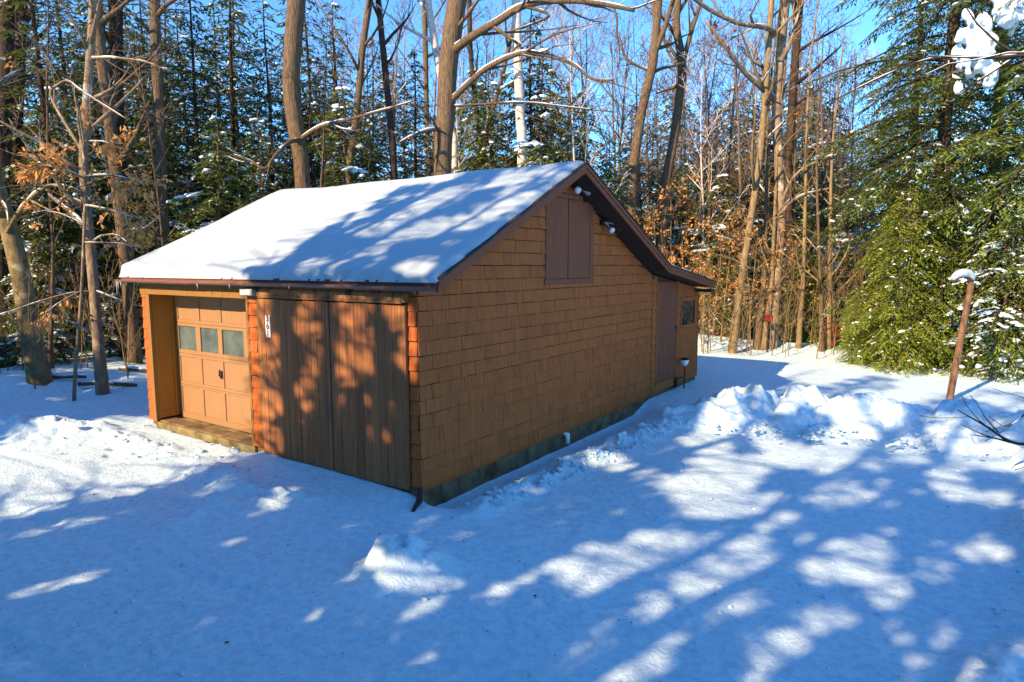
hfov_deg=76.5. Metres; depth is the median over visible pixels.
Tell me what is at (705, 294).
sapling
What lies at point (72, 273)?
snowy hemlock
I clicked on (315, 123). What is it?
hemlock tree
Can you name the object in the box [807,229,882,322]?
sapling
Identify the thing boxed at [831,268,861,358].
sapling
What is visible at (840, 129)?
bare tree
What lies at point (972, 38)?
tall hemlock
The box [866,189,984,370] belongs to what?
young hemlock
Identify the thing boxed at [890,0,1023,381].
tall hemlock
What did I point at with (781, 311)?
beech sapling
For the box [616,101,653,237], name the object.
evergreen tree
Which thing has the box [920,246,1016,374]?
snowy hemlock
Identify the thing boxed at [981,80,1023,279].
evergreen tree
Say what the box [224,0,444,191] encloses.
ash tree
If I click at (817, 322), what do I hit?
sapling
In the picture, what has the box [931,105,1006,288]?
evergreen tree
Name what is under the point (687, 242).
beech sapling
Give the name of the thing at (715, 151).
evergreen tree
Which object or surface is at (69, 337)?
sapling
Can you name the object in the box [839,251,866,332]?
sapling
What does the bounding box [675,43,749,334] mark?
bare tree
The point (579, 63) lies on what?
bare tree
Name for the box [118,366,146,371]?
fallen log
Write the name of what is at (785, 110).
evergreen tree
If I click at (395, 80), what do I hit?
bare tree
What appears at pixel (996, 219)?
tall hemlock
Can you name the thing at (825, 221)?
hemlock tree
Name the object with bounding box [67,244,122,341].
sapling
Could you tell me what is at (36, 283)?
sapling
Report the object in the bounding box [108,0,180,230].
slim spruce
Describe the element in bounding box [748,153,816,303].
evergreen tree
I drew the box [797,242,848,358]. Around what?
sapling
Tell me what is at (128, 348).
sapling
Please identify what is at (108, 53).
spruce tree
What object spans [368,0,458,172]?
birch tree
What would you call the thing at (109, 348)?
snowy hemlock
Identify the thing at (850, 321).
young hemlock
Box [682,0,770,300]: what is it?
bare tree
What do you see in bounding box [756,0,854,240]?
bare tree
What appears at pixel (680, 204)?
beech sapling
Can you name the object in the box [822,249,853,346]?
sapling
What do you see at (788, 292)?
sapling
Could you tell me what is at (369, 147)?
bare tree
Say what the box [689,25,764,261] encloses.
bare tree
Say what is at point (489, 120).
evergreen tree
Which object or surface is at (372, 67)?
evergreen tree
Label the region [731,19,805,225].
bare tree
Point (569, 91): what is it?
bare tree
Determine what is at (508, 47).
maple tree
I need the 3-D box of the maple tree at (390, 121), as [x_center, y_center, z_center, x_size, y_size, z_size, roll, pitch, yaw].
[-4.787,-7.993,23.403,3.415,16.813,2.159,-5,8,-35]
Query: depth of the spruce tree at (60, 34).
29.40 m
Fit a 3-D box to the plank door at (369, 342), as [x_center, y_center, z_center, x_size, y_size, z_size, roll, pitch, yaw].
[-1.911,0.692,8.692,1.435,2.405,0.059,4,8,35]
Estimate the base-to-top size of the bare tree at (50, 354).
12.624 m
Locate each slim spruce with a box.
[0,0,114,358]
[61,0,139,324]
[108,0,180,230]
[131,0,205,249]
[176,0,277,227]
[254,0,320,188]
[266,0,348,189]
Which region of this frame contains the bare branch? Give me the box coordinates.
[920,388,1023,469]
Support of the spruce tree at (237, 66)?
on the ground
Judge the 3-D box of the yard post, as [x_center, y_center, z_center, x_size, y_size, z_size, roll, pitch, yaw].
[9.762,-0.006,14.344,0.958,3.166,0.368,-5,8,-37]
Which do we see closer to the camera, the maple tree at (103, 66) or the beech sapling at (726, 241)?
the maple tree at (103, 66)
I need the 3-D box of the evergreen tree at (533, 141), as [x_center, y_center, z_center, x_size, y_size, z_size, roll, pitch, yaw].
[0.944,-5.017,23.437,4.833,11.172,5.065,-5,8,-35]
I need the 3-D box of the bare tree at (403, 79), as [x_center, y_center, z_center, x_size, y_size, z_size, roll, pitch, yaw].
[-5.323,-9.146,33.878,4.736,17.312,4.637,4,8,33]
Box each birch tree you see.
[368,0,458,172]
[512,0,526,166]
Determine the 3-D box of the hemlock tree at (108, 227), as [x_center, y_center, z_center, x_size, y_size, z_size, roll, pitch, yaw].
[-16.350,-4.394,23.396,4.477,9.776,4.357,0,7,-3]
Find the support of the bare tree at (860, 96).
on the ground
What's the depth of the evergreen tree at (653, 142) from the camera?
50.24 m
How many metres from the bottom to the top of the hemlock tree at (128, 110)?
13.966 m
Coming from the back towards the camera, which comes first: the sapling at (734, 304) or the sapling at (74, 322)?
the sapling at (734, 304)
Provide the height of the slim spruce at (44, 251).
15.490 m
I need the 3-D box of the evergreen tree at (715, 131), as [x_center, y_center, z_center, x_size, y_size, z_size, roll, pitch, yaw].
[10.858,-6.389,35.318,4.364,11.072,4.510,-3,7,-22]
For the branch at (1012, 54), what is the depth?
10.01 m
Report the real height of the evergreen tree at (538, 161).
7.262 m
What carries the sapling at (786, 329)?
on the ground
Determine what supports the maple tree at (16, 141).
on the ground
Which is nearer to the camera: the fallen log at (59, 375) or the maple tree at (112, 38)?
the fallen log at (59, 375)
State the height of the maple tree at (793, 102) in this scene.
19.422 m
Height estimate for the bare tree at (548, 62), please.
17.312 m
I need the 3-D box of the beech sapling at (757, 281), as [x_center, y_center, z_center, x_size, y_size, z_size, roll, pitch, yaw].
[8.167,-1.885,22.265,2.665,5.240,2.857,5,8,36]
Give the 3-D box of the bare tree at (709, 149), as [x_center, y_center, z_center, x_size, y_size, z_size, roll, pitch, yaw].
[8.616,-6.763,28.158,3.354,13.574,3.803,-6,9,-39]
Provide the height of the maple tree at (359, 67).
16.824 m
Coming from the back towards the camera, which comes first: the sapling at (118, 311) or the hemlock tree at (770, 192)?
the hemlock tree at (770, 192)
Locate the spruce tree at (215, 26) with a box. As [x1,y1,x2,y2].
[189,3,251,196]
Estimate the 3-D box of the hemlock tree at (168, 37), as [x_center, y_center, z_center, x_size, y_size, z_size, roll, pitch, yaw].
[-13.389,-6.581,26.405,6.022,13.686,7.033,0,7,-3]
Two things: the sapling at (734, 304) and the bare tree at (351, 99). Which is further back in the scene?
the bare tree at (351, 99)
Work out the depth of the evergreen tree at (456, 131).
35.27 m
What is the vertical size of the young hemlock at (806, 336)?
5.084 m
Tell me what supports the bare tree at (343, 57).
on the ground
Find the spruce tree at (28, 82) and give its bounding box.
[22,21,103,300]
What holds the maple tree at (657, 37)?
on the ground
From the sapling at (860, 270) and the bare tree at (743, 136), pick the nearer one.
the sapling at (860, 270)
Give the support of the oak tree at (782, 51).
on the ground
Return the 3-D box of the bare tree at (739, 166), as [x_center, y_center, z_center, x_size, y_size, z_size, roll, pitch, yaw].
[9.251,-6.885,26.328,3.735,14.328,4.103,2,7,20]
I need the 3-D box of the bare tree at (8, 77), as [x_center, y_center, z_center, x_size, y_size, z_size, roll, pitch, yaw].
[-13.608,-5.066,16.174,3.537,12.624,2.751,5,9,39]
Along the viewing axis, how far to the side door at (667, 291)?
14.96 m
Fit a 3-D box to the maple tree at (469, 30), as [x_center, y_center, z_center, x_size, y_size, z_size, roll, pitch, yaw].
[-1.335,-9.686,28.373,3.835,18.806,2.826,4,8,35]
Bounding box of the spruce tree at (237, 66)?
[181,0,291,215]
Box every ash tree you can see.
[113,0,199,248]
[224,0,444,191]
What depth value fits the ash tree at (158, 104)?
20.37 m
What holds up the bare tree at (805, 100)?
on the ground
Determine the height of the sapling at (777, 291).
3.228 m
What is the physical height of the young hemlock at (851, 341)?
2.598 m
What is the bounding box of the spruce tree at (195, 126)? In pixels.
[137,0,241,285]
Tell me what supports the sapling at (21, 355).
on the ground
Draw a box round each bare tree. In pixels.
[0,0,124,368]
[0,40,32,373]
[64,0,194,343]
[91,0,215,247]
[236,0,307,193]
[258,0,375,198]
[284,0,369,172]
[308,0,389,176]
[323,0,399,175]
[323,16,395,186]
[350,0,443,178]
[367,0,432,175]
[388,7,482,176]
[405,0,478,174]
[455,4,489,160]
[455,7,525,163]
[458,0,513,160]
[481,4,589,158]
[524,0,614,161]
[525,4,593,166]
[530,4,629,197]
[537,4,625,162]
[547,4,626,161]
[567,0,670,200]
[575,0,665,197]
[588,19,655,201]
[597,0,684,225]
[606,3,683,238]
[620,1,712,253]
[627,8,720,252]
[636,42,702,236]
[644,58,726,245]
[656,36,727,247]
[660,0,748,273]
[670,17,763,332]
[673,1,761,323]
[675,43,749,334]
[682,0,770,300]
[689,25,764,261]
[695,1,791,281]
[697,0,791,338]
[718,61,771,244]
[727,28,796,264]
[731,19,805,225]
[735,18,823,221]
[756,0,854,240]
[759,5,836,215]
[769,39,844,234]
[784,0,879,338]
[784,22,874,261]
[799,13,891,233]
[819,30,888,342]
[823,34,880,216]
[845,44,895,228]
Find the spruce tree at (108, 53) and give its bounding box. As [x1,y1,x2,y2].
[72,0,138,231]
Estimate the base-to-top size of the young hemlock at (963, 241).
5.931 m
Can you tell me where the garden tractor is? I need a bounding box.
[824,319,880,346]
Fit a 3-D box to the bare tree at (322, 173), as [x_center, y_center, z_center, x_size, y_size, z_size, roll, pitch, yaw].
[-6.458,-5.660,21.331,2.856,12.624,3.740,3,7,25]
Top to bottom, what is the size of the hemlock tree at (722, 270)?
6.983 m
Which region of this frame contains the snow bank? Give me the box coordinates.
[649,383,1023,463]
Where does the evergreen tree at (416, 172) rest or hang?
on the ground
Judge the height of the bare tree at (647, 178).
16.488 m
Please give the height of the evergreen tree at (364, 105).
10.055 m
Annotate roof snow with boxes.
[116,161,689,289]
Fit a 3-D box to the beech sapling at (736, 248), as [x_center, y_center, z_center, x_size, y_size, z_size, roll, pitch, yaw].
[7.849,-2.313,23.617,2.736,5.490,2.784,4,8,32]
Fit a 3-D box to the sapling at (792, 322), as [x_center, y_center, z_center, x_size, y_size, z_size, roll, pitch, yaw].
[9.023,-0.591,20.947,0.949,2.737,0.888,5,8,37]
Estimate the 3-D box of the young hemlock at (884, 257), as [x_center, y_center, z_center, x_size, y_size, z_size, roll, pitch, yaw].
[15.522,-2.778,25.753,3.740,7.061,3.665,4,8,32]
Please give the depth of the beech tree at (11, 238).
15.81 m
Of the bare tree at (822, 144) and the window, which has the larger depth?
the bare tree at (822, 144)
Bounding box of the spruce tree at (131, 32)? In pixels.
[43,0,189,346]
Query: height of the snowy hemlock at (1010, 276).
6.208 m
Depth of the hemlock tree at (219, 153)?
19.87 m
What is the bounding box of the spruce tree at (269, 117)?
[220,0,309,207]
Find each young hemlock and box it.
[779,229,840,347]
[830,284,875,365]
[836,182,961,376]
[840,289,876,347]
[841,173,949,353]
[861,195,922,319]
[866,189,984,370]
[923,192,989,359]
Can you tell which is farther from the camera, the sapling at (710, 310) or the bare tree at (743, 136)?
the bare tree at (743, 136)
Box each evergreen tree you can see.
[307,80,382,186]
[323,101,390,184]
[344,39,397,178]
[346,56,433,181]
[384,46,435,179]
[419,97,472,175]
[452,69,526,172]
[455,69,512,169]
[465,116,512,171]
[499,42,583,166]
[521,137,556,165]
[528,90,577,153]
[553,85,628,197]
[555,82,589,160]
[594,137,645,226]
[598,162,625,203]
[613,90,676,251]
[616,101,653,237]
[624,83,714,263]
[641,100,662,241]
[649,152,678,256]
[668,140,729,316]
[682,101,738,246]
[683,85,770,305]
[683,122,728,316]
[699,86,801,341]
[733,131,772,305]
[741,65,838,265]
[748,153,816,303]
[751,81,861,301]
[798,87,870,316]
[819,98,870,227]
[827,139,875,228]
[856,111,883,227]
[859,86,918,228]
[903,86,935,185]
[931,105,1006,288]
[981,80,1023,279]
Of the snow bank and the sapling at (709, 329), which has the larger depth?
the sapling at (709, 329)
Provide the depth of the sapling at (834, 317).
21.39 m
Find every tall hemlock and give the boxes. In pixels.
[799,0,1023,367]
[825,0,999,344]
[855,0,1023,350]
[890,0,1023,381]
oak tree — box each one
[391,0,672,175]
[689,0,848,348]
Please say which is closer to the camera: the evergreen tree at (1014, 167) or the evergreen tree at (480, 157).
the evergreen tree at (480, 157)
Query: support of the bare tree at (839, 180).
on the ground
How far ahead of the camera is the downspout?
8.20 m
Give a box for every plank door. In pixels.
[257,298,334,469]
[329,301,411,489]
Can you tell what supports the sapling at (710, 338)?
on the ground
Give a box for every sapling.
[0,242,60,388]
[0,260,42,370]
[4,241,59,320]
[10,105,172,400]
[42,259,76,338]
[49,250,109,366]
[56,255,89,369]
[58,325,76,363]
[60,265,87,335]
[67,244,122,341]
[98,250,143,378]
[102,248,141,363]
[108,297,138,374]
[633,181,697,271]
[637,168,725,316]
[658,215,725,333]
[672,195,760,335]
[682,243,729,353]
[683,201,760,341]
[688,255,732,352]
[692,0,824,349]
[693,237,718,351]
[698,303,713,351]
[700,243,726,350]
[703,211,799,351]
[713,253,747,352]
[720,303,739,354]
[721,0,813,353]
[726,255,759,342]
[728,236,774,355]
[731,289,755,353]
[736,257,771,345]
[738,0,836,350]
[739,285,766,353]
[744,223,818,341]
[759,266,800,355]
[760,28,870,351]
[764,0,842,348]
[768,234,814,352]
[772,269,804,349]
[774,305,796,357]
[776,283,803,355]
[781,4,877,349]
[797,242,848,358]
[798,251,836,346]
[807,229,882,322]
[809,297,818,340]
[811,231,869,338]
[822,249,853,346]
[823,273,855,355]
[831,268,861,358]
[838,237,887,333]
[839,244,883,340]
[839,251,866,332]
[839,254,871,337]
[842,237,893,336]
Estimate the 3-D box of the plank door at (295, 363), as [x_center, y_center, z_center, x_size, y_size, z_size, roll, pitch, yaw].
[-3.188,0.592,9.572,1.625,2.405,0.060,4,8,35]
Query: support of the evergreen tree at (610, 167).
on the ground
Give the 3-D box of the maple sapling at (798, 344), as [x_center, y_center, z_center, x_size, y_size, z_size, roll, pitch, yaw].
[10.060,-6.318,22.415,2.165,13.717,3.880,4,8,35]
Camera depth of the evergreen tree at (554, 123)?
34.45 m
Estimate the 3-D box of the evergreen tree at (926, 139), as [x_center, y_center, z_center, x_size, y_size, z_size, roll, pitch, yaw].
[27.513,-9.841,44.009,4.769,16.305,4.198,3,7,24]
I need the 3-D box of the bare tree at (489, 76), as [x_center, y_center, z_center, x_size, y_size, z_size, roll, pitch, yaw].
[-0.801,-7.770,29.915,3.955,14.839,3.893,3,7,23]
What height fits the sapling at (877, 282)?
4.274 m
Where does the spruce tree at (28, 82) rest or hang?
on the ground
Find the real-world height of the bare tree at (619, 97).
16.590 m
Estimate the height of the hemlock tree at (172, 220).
8.659 m
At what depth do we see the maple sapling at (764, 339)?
22.35 m
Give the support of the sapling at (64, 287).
on the ground
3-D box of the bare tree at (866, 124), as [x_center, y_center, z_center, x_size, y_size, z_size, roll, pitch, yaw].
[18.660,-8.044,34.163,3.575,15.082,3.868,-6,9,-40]
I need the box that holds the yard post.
[946,269,975,399]
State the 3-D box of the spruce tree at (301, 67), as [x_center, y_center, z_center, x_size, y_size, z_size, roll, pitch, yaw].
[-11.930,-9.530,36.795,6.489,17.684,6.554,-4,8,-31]
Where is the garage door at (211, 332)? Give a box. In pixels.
[174,295,251,432]
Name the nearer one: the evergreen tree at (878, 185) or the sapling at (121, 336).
the sapling at (121, 336)
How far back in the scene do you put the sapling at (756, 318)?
21.29 m
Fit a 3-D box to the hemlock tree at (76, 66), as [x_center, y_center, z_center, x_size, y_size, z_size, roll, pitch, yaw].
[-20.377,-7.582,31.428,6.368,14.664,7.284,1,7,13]
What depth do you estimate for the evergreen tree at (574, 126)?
28.84 m
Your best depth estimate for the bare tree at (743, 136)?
29.29 m
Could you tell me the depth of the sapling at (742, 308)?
23.82 m
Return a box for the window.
[680,297,695,327]
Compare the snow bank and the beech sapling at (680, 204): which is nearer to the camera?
the snow bank
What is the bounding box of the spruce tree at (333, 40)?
[286,0,385,188]
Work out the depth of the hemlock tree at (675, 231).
30.12 m
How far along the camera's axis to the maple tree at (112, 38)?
20.83 m
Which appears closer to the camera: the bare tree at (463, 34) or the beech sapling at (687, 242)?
the beech sapling at (687, 242)
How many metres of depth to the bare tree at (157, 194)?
19.46 m
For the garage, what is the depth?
10.04 m
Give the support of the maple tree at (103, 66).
on the ground
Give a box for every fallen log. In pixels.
[52,373,86,378]
[77,380,136,385]
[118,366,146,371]
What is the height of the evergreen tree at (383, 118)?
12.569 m
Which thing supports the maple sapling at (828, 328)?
on the ground
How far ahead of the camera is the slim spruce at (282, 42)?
31.86 m
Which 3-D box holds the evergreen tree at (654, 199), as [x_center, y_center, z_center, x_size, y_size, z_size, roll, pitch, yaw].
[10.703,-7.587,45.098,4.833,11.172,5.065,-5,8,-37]
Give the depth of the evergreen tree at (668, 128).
36.68 m
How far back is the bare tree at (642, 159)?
27.75 m
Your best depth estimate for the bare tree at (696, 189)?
28.62 m
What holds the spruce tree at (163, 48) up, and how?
on the ground
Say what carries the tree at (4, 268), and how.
on the ground
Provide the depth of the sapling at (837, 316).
20.74 m
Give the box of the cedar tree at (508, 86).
[483,10,571,168]
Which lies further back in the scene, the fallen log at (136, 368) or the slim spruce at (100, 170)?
the slim spruce at (100, 170)
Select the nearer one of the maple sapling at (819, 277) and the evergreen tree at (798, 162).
the maple sapling at (819, 277)
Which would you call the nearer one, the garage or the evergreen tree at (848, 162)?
the garage
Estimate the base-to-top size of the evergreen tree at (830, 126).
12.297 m
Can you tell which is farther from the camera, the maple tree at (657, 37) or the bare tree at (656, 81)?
the bare tree at (656, 81)
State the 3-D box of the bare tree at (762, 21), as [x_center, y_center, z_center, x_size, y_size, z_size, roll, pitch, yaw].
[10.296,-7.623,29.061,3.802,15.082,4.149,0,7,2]
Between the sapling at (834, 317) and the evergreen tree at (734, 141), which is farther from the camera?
the evergreen tree at (734, 141)
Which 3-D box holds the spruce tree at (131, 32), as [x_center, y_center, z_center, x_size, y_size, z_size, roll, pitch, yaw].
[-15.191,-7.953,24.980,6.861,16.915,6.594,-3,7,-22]
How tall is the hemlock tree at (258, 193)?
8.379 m
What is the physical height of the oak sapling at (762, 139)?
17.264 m
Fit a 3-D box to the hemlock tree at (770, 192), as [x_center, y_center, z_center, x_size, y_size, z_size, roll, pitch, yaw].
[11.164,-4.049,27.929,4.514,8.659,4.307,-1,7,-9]
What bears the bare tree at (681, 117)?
on the ground
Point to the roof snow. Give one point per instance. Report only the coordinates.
(429, 229)
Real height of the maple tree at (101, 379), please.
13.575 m
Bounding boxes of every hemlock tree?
[20,80,116,342]
[20,155,91,348]
[24,30,113,290]
[91,23,183,317]
[97,110,209,354]
[110,4,243,285]
[164,110,257,237]
[225,111,294,208]
[262,70,367,189]
[654,151,727,325]
[685,170,761,338]
[723,150,813,336]
[769,157,853,342]
[832,97,935,321]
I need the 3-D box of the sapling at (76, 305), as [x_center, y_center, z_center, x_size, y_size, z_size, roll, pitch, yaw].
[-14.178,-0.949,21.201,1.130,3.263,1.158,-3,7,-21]
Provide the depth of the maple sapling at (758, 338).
22.54 m
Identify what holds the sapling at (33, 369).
on the ground
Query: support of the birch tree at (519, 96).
on the ground
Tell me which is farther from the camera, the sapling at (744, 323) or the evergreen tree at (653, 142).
the evergreen tree at (653, 142)
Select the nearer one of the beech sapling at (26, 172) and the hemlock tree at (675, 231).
the beech sapling at (26, 172)
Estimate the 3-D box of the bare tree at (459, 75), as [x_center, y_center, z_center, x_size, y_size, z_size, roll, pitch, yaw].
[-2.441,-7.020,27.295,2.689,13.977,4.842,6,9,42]
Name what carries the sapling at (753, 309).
on the ground
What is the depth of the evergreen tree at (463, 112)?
29.61 m
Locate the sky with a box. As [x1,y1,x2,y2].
[24,0,1023,245]
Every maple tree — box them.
[0,0,179,394]
[10,0,69,342]
[84,0,185,356]
[95,0,180,363]
[314,0,389,184]
[369,0,415,179]
[377,0,489,176]
[466,0,485,148]
[480,1,557,169]
[606,0,709,219]
[639,0,702,254]
[742,0,886,341]
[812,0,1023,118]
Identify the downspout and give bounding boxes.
[411,488,422,511]
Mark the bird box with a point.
(767, 317)
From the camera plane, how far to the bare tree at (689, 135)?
33.96 m
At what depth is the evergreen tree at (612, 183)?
26.12 m
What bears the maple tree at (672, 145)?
on the ground
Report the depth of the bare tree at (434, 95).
29.26 m
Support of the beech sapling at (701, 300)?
on the ground
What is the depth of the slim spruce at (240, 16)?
24.70 m
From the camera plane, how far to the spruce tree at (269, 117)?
23.92 m
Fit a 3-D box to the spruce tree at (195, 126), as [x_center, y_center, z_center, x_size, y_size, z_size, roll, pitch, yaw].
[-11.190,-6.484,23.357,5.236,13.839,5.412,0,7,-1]
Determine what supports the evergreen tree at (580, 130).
on the ground
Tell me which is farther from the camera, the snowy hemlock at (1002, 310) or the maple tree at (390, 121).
the maple tree at (390, 121)
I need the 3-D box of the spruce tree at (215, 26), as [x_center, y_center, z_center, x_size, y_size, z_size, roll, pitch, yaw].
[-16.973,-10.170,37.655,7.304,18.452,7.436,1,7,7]
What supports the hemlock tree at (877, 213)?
on the ground
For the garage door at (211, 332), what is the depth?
11.62 m
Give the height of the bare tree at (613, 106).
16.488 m
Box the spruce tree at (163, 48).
[124,0,224,228]
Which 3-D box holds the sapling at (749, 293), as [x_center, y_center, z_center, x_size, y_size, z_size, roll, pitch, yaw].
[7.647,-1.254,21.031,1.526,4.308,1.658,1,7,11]
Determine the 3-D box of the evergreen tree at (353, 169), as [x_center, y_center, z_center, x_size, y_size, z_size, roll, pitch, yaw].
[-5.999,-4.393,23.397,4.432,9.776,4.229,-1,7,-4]
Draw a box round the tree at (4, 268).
[0,0,30,367]
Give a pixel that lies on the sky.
(866, 26)
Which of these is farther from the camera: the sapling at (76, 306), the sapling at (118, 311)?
the sapling at (76, 306)
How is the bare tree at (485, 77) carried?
on the ground
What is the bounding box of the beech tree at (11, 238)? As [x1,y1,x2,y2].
[0,56,144,385]
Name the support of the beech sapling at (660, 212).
on the ground
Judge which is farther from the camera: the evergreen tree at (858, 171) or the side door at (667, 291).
the evergreen tree at (858, 171)
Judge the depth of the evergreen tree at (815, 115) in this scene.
32.49 m
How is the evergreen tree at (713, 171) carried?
on the ground
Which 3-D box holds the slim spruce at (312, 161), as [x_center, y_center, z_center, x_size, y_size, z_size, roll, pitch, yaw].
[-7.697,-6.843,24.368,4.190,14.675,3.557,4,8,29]
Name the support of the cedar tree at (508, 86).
on the ground
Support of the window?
in the garage
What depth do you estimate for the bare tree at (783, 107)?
29.81 m
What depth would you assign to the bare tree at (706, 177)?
31.85 m
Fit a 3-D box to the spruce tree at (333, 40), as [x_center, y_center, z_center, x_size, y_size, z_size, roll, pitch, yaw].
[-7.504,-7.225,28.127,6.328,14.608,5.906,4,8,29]
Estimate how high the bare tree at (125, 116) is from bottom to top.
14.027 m
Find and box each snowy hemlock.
[0,244,92,370]
[34,238,103,347]
[79,275,142,359]
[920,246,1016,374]
[921,208,1023,384]
[988,209,1023,363]
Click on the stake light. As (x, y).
(684, 361)
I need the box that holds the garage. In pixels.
[114,162,715,506]
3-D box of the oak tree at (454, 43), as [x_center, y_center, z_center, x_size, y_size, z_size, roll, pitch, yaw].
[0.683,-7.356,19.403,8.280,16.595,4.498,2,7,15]
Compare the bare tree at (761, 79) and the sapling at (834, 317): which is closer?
the sapling at (834, 317)
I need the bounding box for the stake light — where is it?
[673,358,689,387]
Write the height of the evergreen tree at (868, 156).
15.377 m
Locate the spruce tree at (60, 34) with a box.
[23,0,108,279]
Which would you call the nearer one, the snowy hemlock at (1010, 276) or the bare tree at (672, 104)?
the snowy hemlock at (1010, 276)
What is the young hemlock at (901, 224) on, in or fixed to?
on the ground
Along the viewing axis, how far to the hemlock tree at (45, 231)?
22.08 m
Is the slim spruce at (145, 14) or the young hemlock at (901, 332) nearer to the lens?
the young hemlock at (901, 332)
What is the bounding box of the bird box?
[764,314,772,351]
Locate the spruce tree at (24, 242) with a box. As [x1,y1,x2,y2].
[11,171,76,353]
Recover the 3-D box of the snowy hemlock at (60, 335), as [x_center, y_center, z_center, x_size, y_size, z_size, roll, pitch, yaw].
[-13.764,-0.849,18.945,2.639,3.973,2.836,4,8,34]
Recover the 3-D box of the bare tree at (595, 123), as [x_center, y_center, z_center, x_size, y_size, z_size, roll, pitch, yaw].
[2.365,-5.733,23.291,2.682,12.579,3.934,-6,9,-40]
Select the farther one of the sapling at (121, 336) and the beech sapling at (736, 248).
the beech sapling at (736, 248)
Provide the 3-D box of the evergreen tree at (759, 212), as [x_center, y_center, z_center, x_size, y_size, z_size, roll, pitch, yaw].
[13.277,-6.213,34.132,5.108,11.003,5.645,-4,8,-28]
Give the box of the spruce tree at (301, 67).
[272,28,322,183]
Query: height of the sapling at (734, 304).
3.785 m
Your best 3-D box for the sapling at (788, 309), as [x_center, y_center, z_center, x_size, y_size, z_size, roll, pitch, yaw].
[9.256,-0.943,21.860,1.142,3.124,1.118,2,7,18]
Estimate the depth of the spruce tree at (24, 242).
21.40 m
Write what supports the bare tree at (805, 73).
on the ground
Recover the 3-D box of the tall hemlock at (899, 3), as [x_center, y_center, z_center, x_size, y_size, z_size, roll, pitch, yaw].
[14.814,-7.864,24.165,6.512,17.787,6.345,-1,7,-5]
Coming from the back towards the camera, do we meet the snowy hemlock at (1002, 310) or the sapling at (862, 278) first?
the sapling at (862, 278)
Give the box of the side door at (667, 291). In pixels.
[656,282,677,382]
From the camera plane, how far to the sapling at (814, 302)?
21.79 m
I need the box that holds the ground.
[0,313,1023,681]
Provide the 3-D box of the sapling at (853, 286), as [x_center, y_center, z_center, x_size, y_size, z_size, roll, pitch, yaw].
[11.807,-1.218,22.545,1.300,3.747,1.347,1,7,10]
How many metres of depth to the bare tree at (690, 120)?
36.64 m
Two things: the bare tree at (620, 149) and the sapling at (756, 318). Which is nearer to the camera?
the sapling at (756, 318)
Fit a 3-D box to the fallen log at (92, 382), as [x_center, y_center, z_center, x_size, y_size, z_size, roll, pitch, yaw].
[-9.805,1.022,15.721,1.509,0.173,0.150,1,7,8]
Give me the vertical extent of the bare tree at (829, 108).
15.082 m
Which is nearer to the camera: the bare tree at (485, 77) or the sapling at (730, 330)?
the sapling at (730, 330)
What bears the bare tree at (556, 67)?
on the ground
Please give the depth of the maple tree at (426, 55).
26.93 m
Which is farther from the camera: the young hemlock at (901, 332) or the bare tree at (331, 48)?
the bare tree at (331, 48)
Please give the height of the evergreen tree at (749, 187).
11.132 m
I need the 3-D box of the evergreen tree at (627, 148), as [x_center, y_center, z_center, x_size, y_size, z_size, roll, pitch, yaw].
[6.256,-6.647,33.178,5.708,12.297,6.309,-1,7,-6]
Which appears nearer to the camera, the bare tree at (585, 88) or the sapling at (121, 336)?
the sapling at (121, 336)

